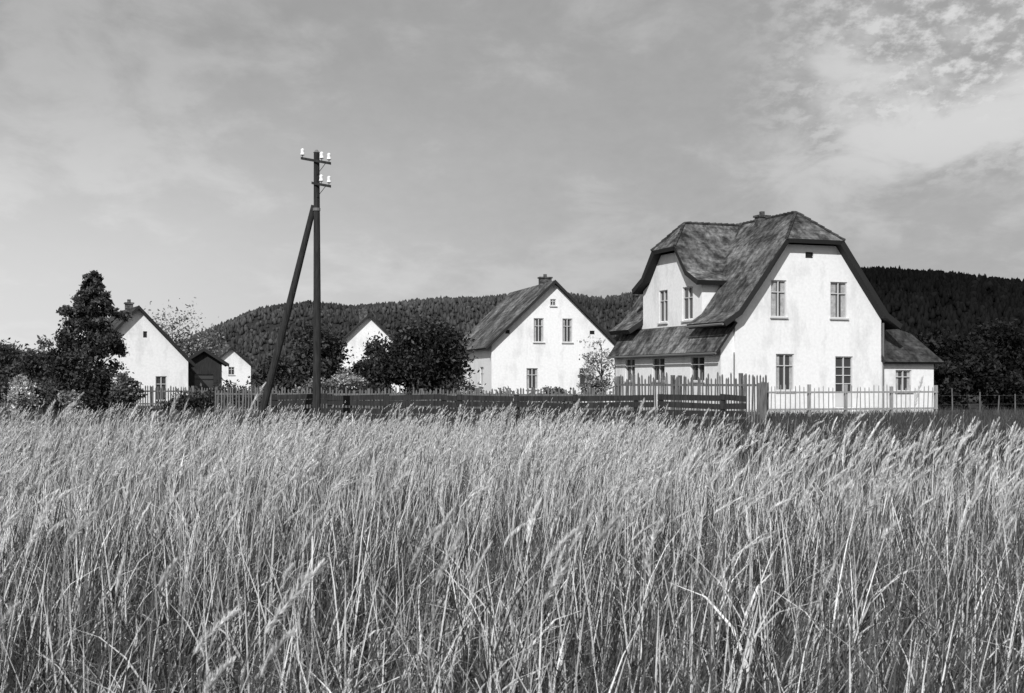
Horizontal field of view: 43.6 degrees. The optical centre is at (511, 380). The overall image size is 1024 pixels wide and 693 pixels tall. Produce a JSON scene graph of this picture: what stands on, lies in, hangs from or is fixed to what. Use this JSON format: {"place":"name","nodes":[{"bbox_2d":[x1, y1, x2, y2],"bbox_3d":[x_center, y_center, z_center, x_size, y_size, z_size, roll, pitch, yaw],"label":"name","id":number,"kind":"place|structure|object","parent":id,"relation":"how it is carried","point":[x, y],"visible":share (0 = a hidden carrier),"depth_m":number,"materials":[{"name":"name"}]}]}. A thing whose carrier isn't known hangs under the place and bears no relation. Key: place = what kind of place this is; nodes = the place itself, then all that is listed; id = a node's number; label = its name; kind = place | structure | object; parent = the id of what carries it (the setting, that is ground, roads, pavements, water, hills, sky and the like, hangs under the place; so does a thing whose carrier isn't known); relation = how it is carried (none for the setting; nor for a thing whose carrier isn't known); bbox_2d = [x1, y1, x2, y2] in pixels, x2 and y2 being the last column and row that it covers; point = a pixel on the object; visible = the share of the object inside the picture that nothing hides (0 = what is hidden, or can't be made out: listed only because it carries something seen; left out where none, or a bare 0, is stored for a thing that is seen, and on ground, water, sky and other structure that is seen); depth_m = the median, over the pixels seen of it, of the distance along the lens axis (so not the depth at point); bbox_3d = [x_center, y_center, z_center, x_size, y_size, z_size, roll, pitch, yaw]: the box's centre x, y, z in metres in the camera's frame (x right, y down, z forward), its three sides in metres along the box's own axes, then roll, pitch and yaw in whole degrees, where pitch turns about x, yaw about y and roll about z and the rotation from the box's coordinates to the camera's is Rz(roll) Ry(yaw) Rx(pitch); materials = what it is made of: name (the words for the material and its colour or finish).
{"place":"outdoors","nodes":[
{"label":"outdoors","id":0,"kind":"place"},
{"bbox_2d":[177,292,640,381],"bbox_3d":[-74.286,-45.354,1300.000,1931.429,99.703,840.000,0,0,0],"label":"forested hill","id":1,"kind":"structure","parent":0,"point":[251,336],"depth_m":1159.79,"materials":[{"name":"black plant"}]},
{"bbox_2d":[0,375,1023,692],"bbox_3d":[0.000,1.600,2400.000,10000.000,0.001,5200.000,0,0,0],"label":"ground","id":2,"kind":"structure","parent":0,"point":[972,402],"depth_m":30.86,"materials":[{"name":"grey plant"}]},
{"bbox_2d":[0,337,26,404],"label":"deciduous tree","id":3,"kind":"object","parent":2,"relation":"on","point":[8,353],"visible":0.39,"depth_m":65.60,"materials":[{"name":"black plant"}]},
{"bbox_2d":[2,374,39,414],"bbox_3d":[-21.505,0.703,55.883,1.496,2.000,1.634,0,0,28],"label":"flowering shrub","id":4,"kind":"object","parent":2,"relation":"on","point":[14,394],"visible":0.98,"depth_m":55.82,"materials":[{"name":"grey plant"}]},
{"bbox_2d":[0,351,57,411],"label":"deciduous tree","id":5,"kind":"object","parent":2,"relation":"on","point":[29,365],"visible":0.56,"depth_m":63.62,"materials":[{"name":"plant"}]},
{"bbox_2d":[5,343,64,382],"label":"deciduous tree","id":6,"kind":"object","parent":2,"relation":"on","point":[31,350],"visible":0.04,"depth_m":108.98,"materials":[{"name":"black plant"}]},
{"bbox_2d":[57,389,85,415],"bbox_3d":[-19.332,1.016,56.020,1.310,1.369,1.510,0,0,0],"label":"flowering shrub","id":7,"kind":"object","parent":2,"relation":"on","point":[68,398],"visible":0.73,"depth_m":55.87,"materials":[{"name":"grey plant"}]},
{"bbox_2d":[32,270,145,414],"bbox_3d":[-19.812,-1.733,59.771,5.138,6.895,5.084,0,0,0],"label":"spruce tree","id":8,"kind":"object","parent":2,"relation":"on","point":[87,314],"visible":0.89,"depth_m":59.21,"materials":[{"name":"black plant"}]},
{"bbox_2d":[106,371,147,414],"bbox_3d":[-17.458,0.649,58.041,1.822,2.107,1.712,0,0,0],"label":"garden shrub","id":9,"kind":"object","parent":2,"relation":"on","point":[124,393],"visible":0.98,"depth_m":57.70,"materials":[{"name":"grey plant"}]},
{"bbox_2d":[70,299,196,402],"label":"white cottage","id":10,"kind":"structure","parent":2,"relation":"on","point":[158,357],"depth_m":81.35,"materials":[{"name":"paint"}]},
{"bbox_2d":[156,376,167,401],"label":"window","id":11,"kind":"structure","parent":10,"relation":"in","point":[161,381],"depth_m":81.76,"materials":[{"name":"grey glass"}]},
{"bbox_2d":[0,385,277,409],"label":"cottage fence","id":12,"kind":"object","parent":2,"relation":"on","point":[152,391],"visible":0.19,"depth_m":69.34,"materials":[{"name":"grey wood"}]},
{"bbox_2d":[144,297,221,356],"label":"birch tree","id":13,"kind":"object","parent":2,"relation":"on","point":[166,331],"visible":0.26,"depth_m":99.93,"materials":[{"name":"grey plant"}]},
{"bbox_2d":[177,327,237,355],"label":"birch tree","id":14,"kind":"object","parent":2,"relation":"on","point":[197,345],"visible":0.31,"depth_m":100.73,"materials":[{"name":"grey plant"}]},
{"bbox_2d":[188,348,228,397],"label":"timber barn","id":15,"kind":"structure","parent":2,"relation":"on","point":[207,373],"depth_m":84.31,"materials":[{"name":"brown wood"}]},
{"bbox_2d":[195,374,212,397],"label":"door","id":16,"kind":"structure","parent":15,"relation":"in","point":[206,380],"depth_m":84.39,"materials":[{"name":"grey paint"}]},
{"bbox_2d":[216,341,255,390],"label":"distant cottage","id":17,"kind":"structure","parent":2,"relation":"on","point":[239,367],"depth_m":146.04,"materials":[{"name":"white paint"}]},
{"bbox_2d":[228,367,233,374],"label":"window","id":18,"kind":"structure","parent":17,"relation":"in","point":[230,369],"depth_m":145.89,"materials":[{"name":"grey paint"}]},
{"bbox_2d":[248,353,304,406],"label":"apple tree","id":19,"kind":"object","parent":2,"relation":"on","point":[282,371],"visible":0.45,"depth_m":75.10,"materials":[{"name":"black plant"}]},
{"bbox_2d":[256,148,330,423],"bbox_3d":[-7.695,-3.180,45.179,2.992,9.961,0.441,0,0,17],"label":"telegraph pole","id":20,"kind":"object","parent":2,"relation":"on","point":[314,213],"visible":0.97,"depth_m":44.95,"materials":[{"name":"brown wood"}]},
{"bbox_2d":[289,377,328,407],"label":"lilac bush","id":21,"kind":"object","parent":2,"relation":"on","point":[306,385],"visible":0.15,"depth_m":65.83,"materials":[{"name":"grey plant"}]},
{"bbox_2d":[151,374,481,412],"bbox_3d":[-9.528,0.649,63.018,16.499,2.104,3.088,0,0,0],"label":"hedge","id":22,"kind":"object","parent":2,"relation":"on","point":[198,402],"visible":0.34,"depth_m":62.76,"materials":[{"name":"grey plant"}]},
{"bbox_2d":[280,318,355,405],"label":"apple tree","id":23,"kind":"object","parent":2,"relation":"on","point":[333,356],"visible":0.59,"depth_m":72.23,"materials":[{"name":"black plant"}]},
{"bbox_2d":[249,379,444,390],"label":"hedge","id":24,"kind":"object","parent":2,"relation":"on","point":[256,385],"depth_m":125.39,"materials":[{"name":"grey plant"}]},
{"bbox_2d":[321,368,373,392],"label":"lilac bush","id":25,"kind":"object","parent":2,"relation":"on","point":[343,379],"visible":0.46,"depth_m":67.51,"materials":[{"name":"grey plant"}]},
{"bbox_2d":[337,307,403,392],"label":"hillside cottage","id":26,"kind":"structure","parent":2,"relation":"on","point":[357,336],"depth_m":110.46,"materials":[{"name":"white paint"}]},
{"bbox_2d":[345,331,399,406],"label":"apple tree","id":27,"kind":"object","parent":2,"relation":"on","point":[360,365],"visible":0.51,"depth_m":75.38,"materials":[{"name":"black plant"}]},
{"bbox_2d":[214,387,614,417],"bbox_3d":[-4.357,0.932,53.386,18.061,1.336,0.354,0,0,18],"label":"picket fence","id":28,"kind":"object","parent":2,"relation":"on","point":[590,391],"visible":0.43,"depth_m":53.49,"materials":[{"name":"grey wood"}]},
{"bbox_2d":[364,314,479,400],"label":"apple tree","id":29,"kind":"object","parent":2,"relation":"on","point":[422,353],"visible":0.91,"depth_m":72.72,"materials":[{"name":"black plant"}]},
{"bbox_2d":[272,393,653,424],"bbox_3d":[-1.976,1.045,46.293,14.464,1.109,0.664,0,0,16],"label":"board fence","id":30,"kind":"object","parent":2,"relation":"on","point":[329,400],"visible":0.67,"depth_m":46.43,"materials":[{"name":"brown wood"}]},
{"bbox_2d":[371,384,583,414],"bbox_3d":[-1.532,0.920,60.064,10.532,1.564,2.668,0,0,0],"label":"hedge","id":31,"kind":"object","parent":2,"relation":"on","point":[473,388],"visible":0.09,"depth_m":59.83,"materials":[{"name":"grey plant"}]},
{"bbox_2d":[459,274,616,402],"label":"gabled farmhouse","id":32,"kind":"object","parent":2,"relation":"on","point":[529,337],"visible":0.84,"depth_m":86.12,"materials":[{"name":"white paint"}]},
{"bbox_2d":[478,367,483,386],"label":"window","id":33,"kind":"structure","parent":32,"relation":"in","point":[481,367],"depth_m":87.91,"materials":[{"name":"grey paint"}]},
{"bbox_2d":[526,368,538,389],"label":"window","id":34,"kind":"structure","parent":32,"relation":"in","point":[531,373],"depth_m":85.79,"materials":[{"name":"white glass"}]},
{"bbox_2d":[533,318,544,342],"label":"window","id":35,"kind":"structure","parent":32,"relation":"in","point":[538,322],"depth_m":85.89,"materials":[{"name":"white glass"}]},
{"bbox_2d":[549,299,556,306],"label":"window","id":36,"kind":"structure","parent":32,"relation":"in","point":[552,301],"depth_m":86.08,"materials":[{"name":"grey paint"}]},
{"bbox_2d":[562,319,573,342],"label":"window","id":37,"kind":"structure","parent":32,"relation":"in","point":[566,323],"depth_m":86.38,"materials":[{"name":"grey glass"}]},
{"bbox_2d":[579,368,592,382],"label":"window","id":38,"kind":"structure","parent":32,"relation":"in","point":[581,380],"depth_m":86.65,"materials":[{"name":"grey glass"}]},
{"bbox_2d":[539,385,567,402],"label":"garden shrub","id":39,"kind":"object","parent":2,"relation":"on","point":[553,389],"visible":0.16,"depth_m":73.81,"materials":[{"name":"grey plant"}]},
{"bbox_2d":[576,373,610,401],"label":"garden shrub","id":40,"kind":"object","parent":2,"relation":"on","point":[592,383],"visible":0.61,"depth_m":71.78,"materials":[{"name":"grey plant"}]},
{"bbox_2d":[579,333,614,401],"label":"pear tree","id":41,"kind":"object","parent":2,"relation":"on","point":[593,372],"visible":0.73,"depth_m":75.97,"materials":[{"name":"grey plant"}]},
{"bbox_2d":[614,372,767,424],"bbox_3d":[6.377,0.649,46.351,6.258,1.902,0.286,0,0,37],"label":"garden fence","id":42,"kind":"object","parent":2,"relation":"on","point":[676,384],"visible":0.63,"depth_m":46.13,"materials":[{"name":"grey wood"}]},
{"bbox_2d":[658,394,745,425],"bbox_3d":[6.272,1.023,42.300,3.079,1.154,0.170,0,0,29],"label":"board fence","id":43,"kind":"object","parent":2,"relation":"on","point":[723,406],"visible":0.82,"depth_m":42.18,"materials":[{"name":"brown wood"}]},
{"bbox_2d":[758,382,768,425],"bbox_3d":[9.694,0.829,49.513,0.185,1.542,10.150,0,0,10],"label":"fence post","id":44,"kind":"object","parent":2,"relation":"on","point":[764,401],"visible":0.44,"depth_m":45.50,"materials":[{"name":"grey wood"}]},
{"bbox_2d":[607,211,943,413],"bbox_3d":[13.436,-3.500,67.176,12.798,10.200,13.350,0,0,-20],"label":"half hipped villa","id":45,"kind":"object","parent":2,"relation":"on","point":[791,300],"visible":0.91,"depth_m":62.22,"materials":[{"name":"white paint"}]},
{"bbox_2d":[624,359,634,381],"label":"window","id":46,"kind":"structure","parent":45,"relation":"in","point":[630,363],"depth_m":69.49,"materials":[{"name":"grey glass"}]},
{"bbox_2d":[652,358,664,381],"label":"window","id":47,"kind":"structure","parent":45,"relation":"in","point":[658,363],"depth_m":66.24,"materials":[{"name":"grey glass"}]},
{"bbox_2d":[657,290,667,324],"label":"window","id":48,"kind":"structure","parent":45,"relation":"in","point":[663,294],"depth_m":66.96,"materials":[{"name":"grey glass"}]},
{"bbox_2d":[680,286,692,321],"bbox_3d":[8.864,-3.814,64.421,0.245,1.768,1.220,0,0,-20],"label":"window","id":49,"kind":"structure","parent":45,"relation":"in","point":[687,291],"depth_m":64.42,"materials":[{"name":"grey glass"}]},
{"bbox_2d":[689,356,704,382],"bbox_3d":[9.012,-0.514,62.027,0.245,1.268,1.520,0,0,-20],"label":"window","id":50,"kind":"structure","parent":45,"relation":"in","point":[697,363],"depth_m":62.27,"materials":[{"name":"grey glass"}]},
{"bbox_2d":[770,280,788,318],"bbox_3d":[12.657,-3.839,60.834,0.970,1.818,0.245,0,0,-20],"label":"window","id":51,"kind":"structure","parent":45,"relation":"in","point":[778,287],"depth_m":60.89,"materials":[{"name":"white glass"}]},
{"bbox_2d":[775,354,793,391],"bbox_3d":[12.986,-0.339,60.954,1.120,1.818,0.245,0,0,-20],"label":"window","id":52,"kind":"structure","parent":45,"relation":"in","point":[784,362],"depth_m":61.03,"materials":[{"name":"grey glass"}]},
{"bbox_2d":[805,252,812,257],"bbox_3d":[14.229,-6.000,61.486,0.450,0.300,0.095,0,0,-20],"label":"window","id":53,"kind":"structure","parent":45,"relation":"in","point":[807,254],"depth_m":61.47,"materials":[{"name":"black glass"}]},
{"bbox_2d":[829,282,848,319],"bbox_3d":[15.805,-3.839,61.980,1.070,1.818,0.245,0,0,-20],"label":"window","id":54,"kind":"structure","parent":45,"relation":"in","point":[837,290],"depth_m":62.03,"materials":[{"name":"white glass"}]},
{"bbox_2d":[835,356,851,406],"bbox_3d":[16.063,0.195,62.148,0.996,2.686,0.105,0,0,-20],"label":"door","id":55,"kind":"structure","parent":45,"relation":"in","point":[843,364],"depth_m":62.14,"materials":[{"name":"grey paint"}]},
{"bbox_2d":[896,370,910,390],"bbox_3d":[19.355,0.061,63.336,1.070,1.118,0.245,0,0,-20],"label":"window","id":56,"kind":"structure","parent":45,"relation":"in","point":[903,377],"depth_m":63.44,"materials":[{"name":"white glass"}]},
{"bbox_2d":[769,384,937,416],"bbox_3d":[14.886,0.890,56.162,9.193,1.419,0.196,0,0,-20],"label":"villa fence","id":57,"kind":"object","parent":2,"relation":"on","point":[846,392],"visible":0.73,"depth_m":56.16,"materials":[{"name":"white wood"}]},
{"bbox_2d":[905,327,980,404],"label":"deciduous tree","id":58,"kind":"object","parent":2,"relation":"on","point":[946,344],"visible":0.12,"depth_m":84.00,"materials":[{"name":"black plant"}]},
{"bbox_2d":[934,338,1023,409],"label":"bush","id":59,"kind":"object","parent":2,"relation":"on","point":[973,375],"visible":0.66,"depth_m":69.39,"materials":[{"name":"black plant"}]},
{"bbox_2d":[942,388,1015,414],"bbox_3d":[26.700,0.985,60.401,15.498,1.235,0.096,0,0,-20],"label":"wire fence","id":60,"kind":"object","parent":2,"relation":"on","point":[979,395],"visible":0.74,"depth_m":58.50,"materials":[{"name":"grey wood"}]},
{"bbox_2d":[944,316,1023,402],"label":"deciduous tree","id":61,"kind":"object","parent":2,"relation":"on","point":[1009,352],"visible":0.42,"depth_m":86.53,"materials":[{"name":"black plant"}]},
{"bbox_2d":[0,0,1023,353],"label":"sky","id":62,"kind":"structure","parent":0,"point":[478,148],"materials":[{"name":"grey"}]},
{"bbox_2d":[614,265,1023,357],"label":"forested hill","id":63,"kind":"structure","parent":0,"point":[923,301],"depth_m":571.68,"materials":[{"name":"black plant"}]}
]}

